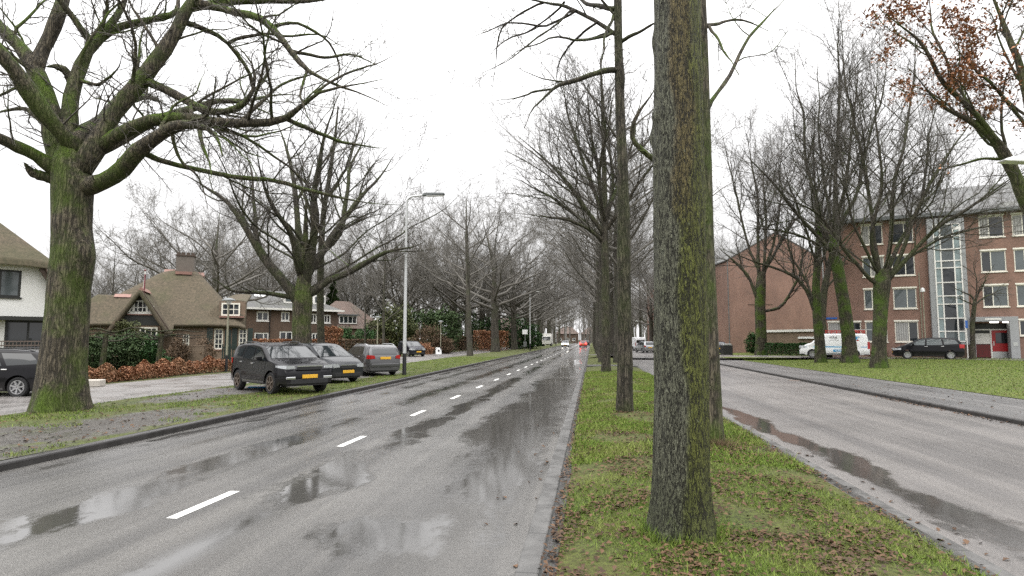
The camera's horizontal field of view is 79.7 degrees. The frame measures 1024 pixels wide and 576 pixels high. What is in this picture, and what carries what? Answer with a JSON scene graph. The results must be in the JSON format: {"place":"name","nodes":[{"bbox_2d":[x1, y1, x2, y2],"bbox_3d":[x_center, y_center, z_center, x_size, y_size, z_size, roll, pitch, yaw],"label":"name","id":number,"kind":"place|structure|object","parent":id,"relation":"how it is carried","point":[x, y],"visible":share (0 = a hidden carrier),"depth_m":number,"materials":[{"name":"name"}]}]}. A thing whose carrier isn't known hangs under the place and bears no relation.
{"place":"outdoors","nodes":[
{"label":"outdoors","id":0,"kind":"place"},
{"bbox_2d":[0,343,507,393],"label":"front gardens","id":1,"kind":"object","parent":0,"point":[151,378],"depth_m":29.37,"materials":[{"name":"plant"}]},
{"bbox_2d":[0,347,38,396],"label":"parked car","id":2,"kind":"object","parent":1,"relation":"on","point":[18,365],"visible":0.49,"depth_m":19.10,"materials":[{"name":"black paint"}]},
{"bbox_2d":[0,223,48,348],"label":"house","id":3,"kind":"structure","parent":1,"relation":"on","point":[23,270],"depth_m":29.07,"materials":[{"name":"white paint"}]},
{"bbox_2d":[0,269,21,298],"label":"window","id":4,"kind":"structure","parent":3,"relation":"in","point":[10,280],"depth_m":28.81,"materials":[{"name":"grey glass"}]},
{"bbox_2d":[3,320,42,348],"bbox_3d":[-23.107,2.803,29.095,0.070,2.513,1.609,-4,-6,42],"label":"window","id":5,"kind":"structure","parent":3,"relation":"in","point":[15,330],"depth_m":29.06,"materials":[{"name":"grey glass"}]},
{"bbox_2d":[88,331,113,372],"bbox_3d":[-21.163,3.264,30.835,2.136,2.305,2.015,-1,-5,7],"label":"laurel shrub","id":6,"kind":"object","parent":1,"relation":"on","point":[93,342],"visible":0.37,"depth_m":30.66,"materials":[{"name":"green plant"}]},
{"bbox_2d":[40,235,161,297],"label":"bare tree","id":7,"kind":"object","parent":1,"relation":"on","point":[106,287],"visible":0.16,"depth_m":107.73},
{"bbox_2d":[89,326,152,374],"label":"pleached tree","id":8,"kind":"object","parent":1,"relation":"on","point":[105,338],"visible":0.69,"depth_m":30.37,"materials":[{"name":"brown plant"}]},
{"bbox_2d":[88,330,156,372],"bbox_3d":[-21.335,3.429,33.091,5.462,2.364,2.715,-1,-5,7],"label":"laurel shrub","id":9,"kind":"object","parent":1,"relation":"on","point":[130,346],"visible":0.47,"depth_m":32.30,"materials":[{"name":"green plant"}]},
{"bbox_2d":[88,359,172,382],"bbox_3d":[-16.735,3.602,26.792,0.918,0.916,5.337,0,-5,5],"label":"beech hedge","id":10,"kind":"object","parent":1,"relation":"on","point":[122,373],"visible":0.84,"depth_m":26.59,"materials":[{"name":"brown plant"}]},
{"bbox_2d":[91,227,175,295],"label":"bare tree","id":11,"kind":"object","parent":1,"relation":"on","point":[97,256],"visible":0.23,"depth_m":111.82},
{"bbox_2d":[138,332,173,369],"bbox_3d":[-18.814,3.439,32.404,1.685,2.212,1.457,3,-6,-32],"label":"laurel shrub","id":12,"kind":"object","parent":1,"relation":"on","point":[154,347],"visible":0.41,"depth_m":32.05,"materials":[{"name":"green plant"}]},
{"bbox_2d":[89,252,252,362],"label":"cottage","id":13,"kind":"structure","parent":1,"relation":"on","point":[180,296],"depth_m":43.39,"materials":[{"name":"brick"}]},
{"bbox_2d":[133,326,215,362],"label":"pleached tree","id":14,"kind":"object","parent":1,"relation":"on","point":[160,338],"visible":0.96,"depth_m":31.37,"materials":[{"name":"brown plant"}]},
{"bbox_2d":[165,332,190,364],"bbox_3d":[-19.457,3.689,35.809,1.569,2.230,1.260,-1,-5,7],"label":"garden shrub","id":15,"kind":"object","parent":1,"relation":"on","point":[172,349],"visible":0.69,"depth_m":35.71,"materials":[{"name":"brown plant"}]},
{"bbox_2d":[116,208,240,295],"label":"bare tree","id":16,"kind":"object","parent":1,"relation":"on","point":[175,256],"visible":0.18,"depth_m":90.14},
{"bbox_2d":[169,345,205,368],"bbox_3d":[-19.230,4.103,36.285,2.100,1.420,0.140,0,-5,0],"label":"wooden panel","id":17,"kind":"object","parent":1,"relation":"on","point":[195,351],"visible":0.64,"depth_m":36.26,"materials":[{"name":"brown wood"}]},
{"bbox_2d":[156,355,231,375],"bbox_3d":[-16.390,4.017,32.118,1.052,0.979,5.673,-1,-5,11],"label":"beech hedge","id":18,"kind":"object","parent":1,"relation":"on","point":[208,366],"visible":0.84,"depth_m":31.74,"materials":[{"name":"brown plant"}]},
{"bbox_2d":[94,219,294,296],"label":"garden tree","id":19,"kind":"object","parent":1,"relation":"on","point":[196,251],"visible":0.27,"depth_m":83.01,"materials":[{"name":"plant"}]},
{"bbox_2d":[93,167,345,318],"bbox_3d":[-29.438,-2.333,61.652,25.358,19.005,23.688,3,-5,-29],"label":"garden tree","id":20,"kind":"object","parent":1,"relation":"on","point":[215,272],"visible":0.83,"depth_m":60.30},
{"bbox_2d":[157,168,318,298],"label":"bare tree","id":21,"kind":"object","parent":1,"relation":"on","point":[279,245],"visible":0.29,"depth_m":108.20,"materials":[{"name":"plant"}]},
{"bbox_2d":[187,185,350,297],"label":"bare tree","id":22,"kind":"object","parent":1,"relation":"on","point":[267,279],"visible":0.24,"depth_m":101.60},
{"bbox_2d":[245,290,343,342],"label":"house","id":23,"kind":"structure","parent":1,"relation":"on","point":[276,323],"depth_m":75.78,"materials":[{"name":"brown brick"}]},
{"bbox_2d":[332,325,376,351],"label":"laurel shrub","id":24,"kind":"object","parent":1,"relation":"on","point":[346,332],"visible":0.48,"depth_m":75.53,"materials":[{"name":"green plant"}]},
{"bbox_2d":[330,301,381,344],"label":"house","id":25,"kind":"structure","parent":1,"relation":"on","point":[345,318],"depth_m":89.11,"materials":[{"name":"beige brick"}]},
{"bbox_2d":[289,188,430,308],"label":"bare tree","id":26,"kind":"object","parent":1,"relation":"on","point":[326,272],"visible":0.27,"depth_m":116.86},
{"bbox_2d":[311,211,417,313],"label":"bare tree","id":27,"kind":"object","parent":1,"relation":"on","point":[371,298],"visible":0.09,"depth_m":123.11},
{"bbox_2d":[337,337,398,350],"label":"beech hedge","id":28,"kind":"object","parent":1,"relation":"on","point":[354,342],"visible":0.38,"depth_m":67.21,"materials":[{"name":"brown plant"}]},
{"bbox_2d":[295,164,468,315],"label":"bare tree","id":29,"kind":"object","parent":1,"relation":"on","point":[388,294],"visible":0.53,"depth_m":100.12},
{"bbox_2d":[337,222,433,316],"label":"bare tree","id":30,"kind":"object","parent":1,"relation":"on","point":[374,300],"visible":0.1,"depth_m":122.46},
{"bbox_2d":[363,301,419,346],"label":"rhododendron","id":31,"kind":"object","parent":1,"relation":"on","point":[390,326],"visible":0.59,"depth_m":79.33,"materials":[{"name":"green plant"}]},
{"bbox_2d":[345,217,440,343],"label":"verge tree","id":32,"kind":"object","parent":1,"relation":"on","point":[383,312],"visible":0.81,"depth_m":63.53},
{"bbox_2d":[315,242,502,316],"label":"bare tree","id":33,"kind":"object","parent":1,"relation":"on","point":[414,301],"visible":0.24,"depth_m":107.08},
{"bbox_2d":[393,303,465,351],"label":"rhododendron","id":34,"kind":"object","parent":1,"relation":"on","point":[439,315],"visible":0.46,"depth_m":83.35,"materials":[{"name":"green plant"}]},
{"bbox_2d":[407,323,455,353],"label":"garden shrub","id":35,"kind":"object","parent":1,"relation":"on","point":[436,342],"visible":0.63,"depth_m":75.27,"materials":[{"name":"brown plant"}]},
{"bbox_2d":[334,207,531,349],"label":"verge tree","id":36,"kind":"object","parent":1,"relation":"on","point":[453,307],"visible":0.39,"depth_m":99.11,"materials":[{"name":"plant"}]},
{"bbox_2d":[423,306,485,349],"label":"rhododendron","id":37,"kind":"object","parent":1,"relation":"on","point":[473,322],"visible":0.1,"depth_m":103.37,"materials":[{"name":"green plant"}]},
{"bbox_2d":[416,238,538,348],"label":"verge tree","id":38,"kind":"object","parent":1,"relation":"on","point":[481,315],"visible":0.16,"depth_m":112.09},
{"bbox_2d":[473,329,508,350],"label":"beech hedge","id":39,"kind":"object","parent":1,"relation":"on","point":[485,334],"visible":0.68,"depth_m":92.73,"materials":[{"name":"brown plant"}]},
{"bbox_2d":[0,343,552,414],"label":"service road","id":40,"kind":"structure","parent":0,"point":[9,404],"depth_m":22.62,"materials":[{"name":"asphalt"}]},
{"bbox_2d":[279,76,402,342],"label":"verge tree","id":41,"kind":"object","parent":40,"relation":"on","point":[320,315],"visible":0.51,"depth_m":33.52,"materials":[{"name":"brown plant"}]},
{"bbox_2d":[397,341,424,356],"bbox_3d":[-10.564,6.329,64.196,2.107,1.618,4.176,3,-6,-32],"label":"parked car","id":42,"kind":"object","parent":40,"relation":"on","point":[413,348],"visible":0.81,"depth_m":62.99,"materials":[{"name":"paint"}]},
{"bbox_2d":[0,343,588,575],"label":"road","id":43,"kind":"structure","parent":0,"point":[398,490],"depth_m":7.58,"materials":[{"name":"asphalt"}]},
{"bbox_2d":[167,350,564,517],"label":"lane marking","id":44,"kind":"object","parent":43,"relation":"on","point":[198,506],"visible":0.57,"depth_m":7.13,"materials":[{"name":"paint"}]},
{"bbox_2d":[0,340,1018,460],"bbox_3d":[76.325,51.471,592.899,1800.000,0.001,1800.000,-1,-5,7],"label":"ground","id":45,"kind":"structure","parent":0,"point":[453,367],"depth_m":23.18,"materials":[{"name":"green plant"}]},
{"bbox_2d":[0,0,453,412],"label":"oak tree","id":46,"kind":"object","parent":45,"relation":"on","point":[69,161],"visible":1,"depth_m":15.65,"materials":[{"name":"brown plant"}]},
{"bbox_2d":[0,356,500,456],"bbox_3d":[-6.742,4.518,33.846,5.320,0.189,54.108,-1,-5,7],"label":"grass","id":47,"kind":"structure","parent":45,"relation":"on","point":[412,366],"depth_m":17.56,"materials":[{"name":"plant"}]},
{"bbox_2d":[231,341,331,393],"bbox_3d":[-7.991,2.669,21.051,4.516,1.683,2.186,-5,-7,45],"label":"parked car","id":48,"kind":"object","parent":45,"relation":"on","point":[273,367],"visible":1,"depth_m":20.05,"materials":[{"name":"black paint"}]},
{"bbox_2d":[0,343,571,471],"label":"kerb","id":49,"kind":"structure","parent":45,"relation":"on","point":[18,462],"depth_m":12.14,"materials":[{"name":"concrete"}]},
{"bbox_2d":[143,28,513,342],"bbox_3d":[-9.724,-3.321,28.904,14.812,15.268,16.031,-2,-5,27],"label":"verge tree","id":50,"kind":"object","parent":45,"relation":"on","point":[302,292],"visible":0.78,"depth_m":29.13,"materials":[{"name":"brown plant"}]},
{"bbox_2d":[299,343,363,380],"bbox_3d":[-8.128,3.127,26.030,4.276,1.598,2.109,-4,-6,42],"label":"parked car","id":51,"kind":"object","parent":45,"relation":"on","point":[344,362],"visible":0.48,"depth_m":25.00,"materials":[{"name":"paint"}]},
{"bbox_2d":[348,343,399,375],"bbox_3d":[-7.246,3.571,31.010,2.123,1.542,4.636,3,-6,-33],"label":"parked car","id":52,"kind":"object","parent":45,"relation":"on","point":[384,357],"visible":0.69,"depth_m":29.23,"materials":[{"name":"grey paint"}]},
{"bbox_2d":[402,192,444,374],"bbox_3d":[-4.300,-0.243,29.845,1.998,8.910,0.283,-1,-5,7],"label":"street lamp","id":53,"kind":"object","parent":45,"relation":"on","point":[431,194],"visible":0.95,"depth_m":29.89,"materials":[{"name":"metal"}]},
{"bbox_2d":[383,162,546,355],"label":"verge tree","id":54,"kind":"object","parent":45,"relation":"on","point":[468,305],"visible":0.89,"depth_m":66.44,"materials":[{"name":"plant"}]},
{"bbox_2d":[372,198,567,347],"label":"garden tree","id":55,"kind":"object","parent":45,"relation":"on","point":[448,288],"visible":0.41,"depth_m":98.12,"materials":[{"name":"plant"}]},
{"bbox_2d":[388,163,594,351],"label":"verge tree","id":56,"kind":"object","parent":45,"relation":"on","point":[493,307],"visible":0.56,"depth_m":86.25,"materials":[{"name":"plant"}]},
{"bbox_2d":[472,314,542,348],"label":"rhododendron","id":57,"kind":"object","parent":45,"relation":"on","point":[536,335],"visible":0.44,"depth_m":110.96,"materials":[{"name":"green plant"}]},
{"bbox_2d":[442,226,585,343],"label":"verge tree","id":58,"kind":"object","parent":45,"relation":"on","point":[509,310],"visible":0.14,"depth_m":115.11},
{"bbox_2d":[441,216,594,349],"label":"verge tree","id":59,"kind":"object","parent":45,"relation":"on","point":[512,314],"visible":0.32,"depth_m":104.17,"materials":[{"name":"plant"}]},
{"bbox_2d":[476,248,583,329],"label":"verge tree","id":60,"kind":"object","parent":45,"relation":"on","point":[528,317],"visible":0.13,"depth_m":129.30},
{"bbox_2d":[514,347,588,575],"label":"gutter","id":61,"kind":"object","parent":45,"relation":"on","point":[529,561],"visible":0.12,"depth_m":6.78,"materials":[{"name":"concrete"}]},
{"bbox_2d":[541,346,589,575],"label":"kerb","id":62,"kind":"structure","parent":45,"relation":"on","point":[551,545],"depth_m":6.52,"materials":[{"name":"concrete"}]},
{"bbox_2d":[633,364,998,575],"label":"kerb","id":63,"kind":"structure","parent":45,"relation":"on","point":[853,494],"depth_m":6.07,"materials":[{"name":"concrete"}]},
{"bbox_2d":[633,363,1014,575],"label":"gutter","id":64,"kind":"object","parent":45,"relation":"on","point":[988,565],"depth_m":6.47,"materials":[{"name":"concrete"}]},
{"bbox_2d":[720,363,1023,424],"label":"kerb","id":65,"kind":"structure","parent":45,"relation":"on","point":[977,413],"depth_m":18.04,"materials":[{"name":"concrete"}]},
{"bbox_2d":[813,183,1023,358],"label":"apartment building","id":66,"kind":"structure","parent":45,"relation":"on","point":[999,332],"depth_m":49.59,"materials":[{"name":"red brick"}]},
{"bbox_2d":[861,224,883,245],"bbox_3d":[30.865,-4.529,52.636,1.702,1.755,0.200,-3,-5,28],"label":"window","id":67,"kind":"structure","parent":66,"relation":"in","point":[878,228],"depth_m":52.66,"materials":[{"name":"glass"}]},
{"bbox_2d":[893,288,917,309],"bbox_3d":[32.781,0.908,51.173,1.753,1.755,0.200,-3,-5,28],"label":"window","id":68,"kind":"structure","parent":66,"relation":"in","point":[904,298],"depth_m":51.21,"materials":[{"name":"glass"}]},
{"bbox_2d":[895,321,918,342],"bbox_3d":[32.781,3.669,50.942,1.753,1.755,0.200,-3,-5,28],"label":"window","id":69,"kind":"structure","parent":66,"relation":"in","point":[905,332],"depth_m":50.99,"materials":[{"name":"glass"}]},
{"bbox_2d":[978,215,1005,238],"bbox_3d":[38.147,-4.847,48.826,1.711,1.755,0.200,-3,-5,28],"label":"window","id":70,"kind":"structure","parent":66,"relation":"in","point":[1001,230],"depth_m":48.81,"materials":[{"name":"glass"}]},
{"bbox_2d":[980,250,1007,272],"bbox_3d":[38.147,-2.087,48.595,1.711,1.755,0.200,-3,-5,28],"label":"window","id":71,"kind":"structure","parent":66,"relation":"in","point":[998,257],"depth_m":48.62,"materials":[{"name":"glass"}]},
{"bbox_2d":[983,285,1009,307],"bbox_3d":[38.147,0.674,48.365,1.711,1.755,0.200,-3,-5,28],"label":"window","id":72,"kind":"structure","parent":66,"relation":"in","point":[1004,298],"depth_m":48.39,"materials":[{"name":"glass"}]},
{"bbox_2d":[991,330,1008,357],"bbox_3d":[38.608,4.438,48.331,1.244,2.196,0.105,-3,-5,28],"label":"door","id":73,"kind":"structure","parent":66,"relation":"in","point":[999,337],"depth_m":48.39,"materials":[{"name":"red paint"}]},
{"bbox_2d":[0,0,1023,339],"label":"sky","id":74,"kind":"structure","parent":0,"point":[24,199],"materials":[{"name":"white"}]},
{"bbox_2d":[566,370,815,471],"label":"grass","id":75,"kind":"structure","parent":0,"point":[596,412],"depth_m":11.54,"materials":[{"name":"plant"}]},
{"bbox_2d":[556,343,976,575],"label":"median","id":76,"kind":"object","parent":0,"point":[572,561],"visible":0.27,"depth_m":5.77,"materials":[{"name":"plant"}]},
{"bbox_2d":[435,0,653,411],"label":"avenue tree","id":77,"kind":"object","parent":76,"relation":"on","point":[624,397],"visible":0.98,"depth_m":15.13,"materials":[{"name":"brown plant"}]},
{"bbox_2d":[475,9,653,371],"bbox_3d":[5.093,-5.946,33.635,11.556,21.214,10.541,4,-6,-43],"label":"avenue tree","id":78,"kind":"object","parent":76,"relation":"on","point":[604,204],"visible":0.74,"depth_m":32.72,"materials":[{"name":"brown plant"}]},
{"bbox_2d":[496,136,653,361],"bbox_3d":[6.100,-3.075,46.185,14.837,17.568,16.204,1,-5,-13],"label":"avenue tree","id":79,"kind":"object","parent":76,"relation":"on","point":[575,246],"visible":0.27,"depth_m":46.09,"materials":[{"name":"plant"}]},
{"bbox_2d":[514,178,653,357],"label":"avenue tree","id":80,"kind":"object","parent":76,"relation":"on","point":[597,283],"visible":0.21,"depth_m":57.14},
{"bbox_2d":[514,192,653,353],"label":"avenue tree","id":81,"kind":"object","parent":76,"relation":"on","point":[587,284],"visible":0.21,"depth_m":69.30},
{"bbox_2d":[535,237,653,352],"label":"avenue tree","id":82,"kind":"object","parent":76,"relation":"on","point":[584,284],"visible":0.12,"depth_m":81.32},
{"bbox_2d":[536,209,653,291],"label":"avenue tree","id":83,"kind":"object","parent":76,"relation":"on","point":[612,265],"visible":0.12,"depth_m":74.50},
{"bbox_2d":[540,175,652,356],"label":"avenue tree","id":84,"kind":"object","parent":76,"relation":"on","point":[611,275],"visible":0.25,"depth_m":59.03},
{"bbox_2d":[454,18,779,358],"bbox_3d":[5.426,-4.586,35.480,17.400,18.828,18.043,-4,-6,40],"label":"avenue tree","id":85,"kind":"object","parent":76,"relation":"on","point":[597,241],"visible":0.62,"depth_m":33.88,"materials":[{"name":"plant"}]},
{"bbox_2d":[503,102,732,362],"bbox_3d":[6.959,-3.895,45.101,16.086,19.047,17.568,1,-5,-10],"label":"avenue tree","id":86,"kind":"object","parent":76,"relation":"on","point":[614,270],"visible":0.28,"depth_m":44.94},
{"bbox_2d":[644,0,716,544],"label":"avenue tree","id":87,"kind":"object","parent":76,"relation":"on","point":[681,492],"visible":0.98,"depth_m":5.42,"materials":[{"name":"brown plant"}]},
{"bbox_2d":[633,505,738,548],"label":"grass","id":88,"kind":"structure","parent":76,"relation":"on","point":[652,536],"depth_m":5.24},
{"bbox_2d":[626,0,798,442],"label":"avenue tree","id":89,"kind":"object","parent":76,"relation":"on","point":[716,416],"visible":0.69,"depth_m":10.55,"materials":[{"name":"brown plant"}]},
{"bbox_2d":[537,372,997,575],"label":"fallen leaves","id":90,"kind":"object","parent":76,"relation":"on","point":[772,542],"visible":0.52,"depth_m":5.60,"materials":[{"name":"brown plant"}]},
{"bbox_2d":[551,459,998,575],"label":"grass","id":91,"kind":"structure","parent":76,"relation":"on","point":[852,520],"depth_m":5.56,"materials":[{"name":"plant"}]},
{"bbox_2d":[592,354,1023,360],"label":"parking lane","id":92,"kind":"structure","parent":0,"point":[827,357],"depth_m":50.05,"materials":[{"name":"asphalt"}]},
{"bbox_2d":[799,329,871,357],"bbox_3d":[26.350,4.531,49.917,5.438,2.295,2.294,-2,-5,26],"label":"service van","id":93,"kind":"object","parent":92,"relation":"on","point":[833,343],"visible":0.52,"depth_m":49.12,"materials":[{"name":"white paint"}]},
{"bbox_2d":[892,337,964,358],"bbox_3d":[31.646,4.593,46.780,4.546,1.630,2.134,-3,-5,29],"label":"parked car","id":94,"kind":"object","parent":92,"relation":"on","point":[934,347],"visible":1,"depth_m":45.94,"materials":[{"name":"black paint"}]},
{"bbox_2d":[632,350,1023,575],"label":"side road","id":95,"kind":"structure","parent":0,"point":[945,471],"depth_m":10.32,"materials":[{"name":"asphalt"}]},
{"bbox_2d":[0,359,1023,566],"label":"fallen leaves","id":96,"kind":"object","parent":95,"relation":"on","point":[938,529],"visible":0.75,"depth_m":14.26,"materials":[{"name":"brown plant"}]},
{"bbox_2d":[719,352,1023,398],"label":"lawn","id":97,"kind":"structure","parent":0,"point":[1006,384],"depth_m":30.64,"materials":[{"name":"plant"}]},
{"bbox_2d":[647,232,813,352],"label":"apartment building","id":98,"kind":"structure","parent":97,"relation":"on","point":[736,312],"depth_m":75.22,"materials":[{"name":"brick"}]},
{"bbox_2d":[710,94,841,355],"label":"lawn tree","id":99,"kind":"object","parent":97,"relation":"on","point":[759,292],"visible":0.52,"depth_m":61.52,"materials":[{"name":"brown plant"}]},
{"bbox_2d":[764,342,810,355],"bbox_3d":[26.176,5.731,57.926,1.446,1.414,4.580,3,-6,-36],"label":"privet hedge","id":100,"kind":"object","parent":97,"relation":"on","point":[786,347],"visible":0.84,"depth_m":58.05,"materials":[{"name":"green plant"}]},
{"bbox_2d":[766,329,813,353],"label":"garage","id":101,"kind":"structure","parent":97,"relation":"on","point":[793,336],"depth_m":64.18,"materials":[{"name":"beige brick"}]},
{"bbox_2d":[736,96,921,358],"bbox_3d":[27.218,-6.256,52.282,15.316,24.763,13.866,-3,-6,31],"label":"lawn tree","id":102,"kind":"object","parent":97,"relation":"on","point":[826,284],"visible":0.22,"depth_m":51.79,"materials":[{"name":"brown plant"}]},
{"bbox_2d":[714,33,993,362],"bbox_3d":[23.437,-6.684,43.956,19.732,24.327,13.694,-3,-5,29],"label":"lawn tree","id":103,"kind":"object","parent":97,"relation":"on","point":[820,356],"visible":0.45,"depth_m":44.67,"materials":[{"name":"brown plant"}]},
{"bbox_2d":[714,0,997,362],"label":"lawn tree","id":104,"kind":"object","parent":97,"relation":"on","point":[849,351],"visible":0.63,"depth_m":43.59,"materials":[{"name":"brown plant"}]},
{"bbox_2d":[735,0,1023,367],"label":"lawn tree","id":105,"kind":"object","parent":97,"relation":"on","point":[883,278],"visible":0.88,"depth_m":36.14,"materials":[{"name":"brown plant"}]},
{"bbox_2d":[848,0,1023,214],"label":"oak tree","id":106,"kind":"object","parent":97,"relation":"on","point":[951,85],"visible":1,"depth_m":20.07,"materials":[{"name":"brown plant"}]},
{"bbox_2d":[947,245,1014,358],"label":"lawn tree","id":107,"kind":"object","parent":97,"relation":"on","point":[972,353],"visible":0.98,"depth_m":45.78,"materials":[{"name":"brown plant"}]},
{"bbox_2d":[720,357,1023,419],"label":"pavement","id":108,"kind":"structure","parent":0,"point":[1009,407],"depth_m":21.18,"materials":[{"name":"concrete"}]},
{"bbox_2d":[579,263,653,341],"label":"roadside tree","id":109,"kind":"object","parent":108,"relation":"on","point":[650,312],"visible":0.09,"depth_m":109.55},
{"bbox_2d":[579,186,760,308],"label":"roadside tree","id":110,"kind":"object","parent":108,"relation":"on","point":[649,287],"visible":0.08,"depth_m":87.41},
{"label":"far verge","id":111,"kind":"structure","parent":0,"visible":0},
{"bbox_2d":[421,300,646,342],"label":"woodland","id":112,"kind":"object","parent":111,"relation":"on","point":[584,325],"visible":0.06,"depth_m":275.25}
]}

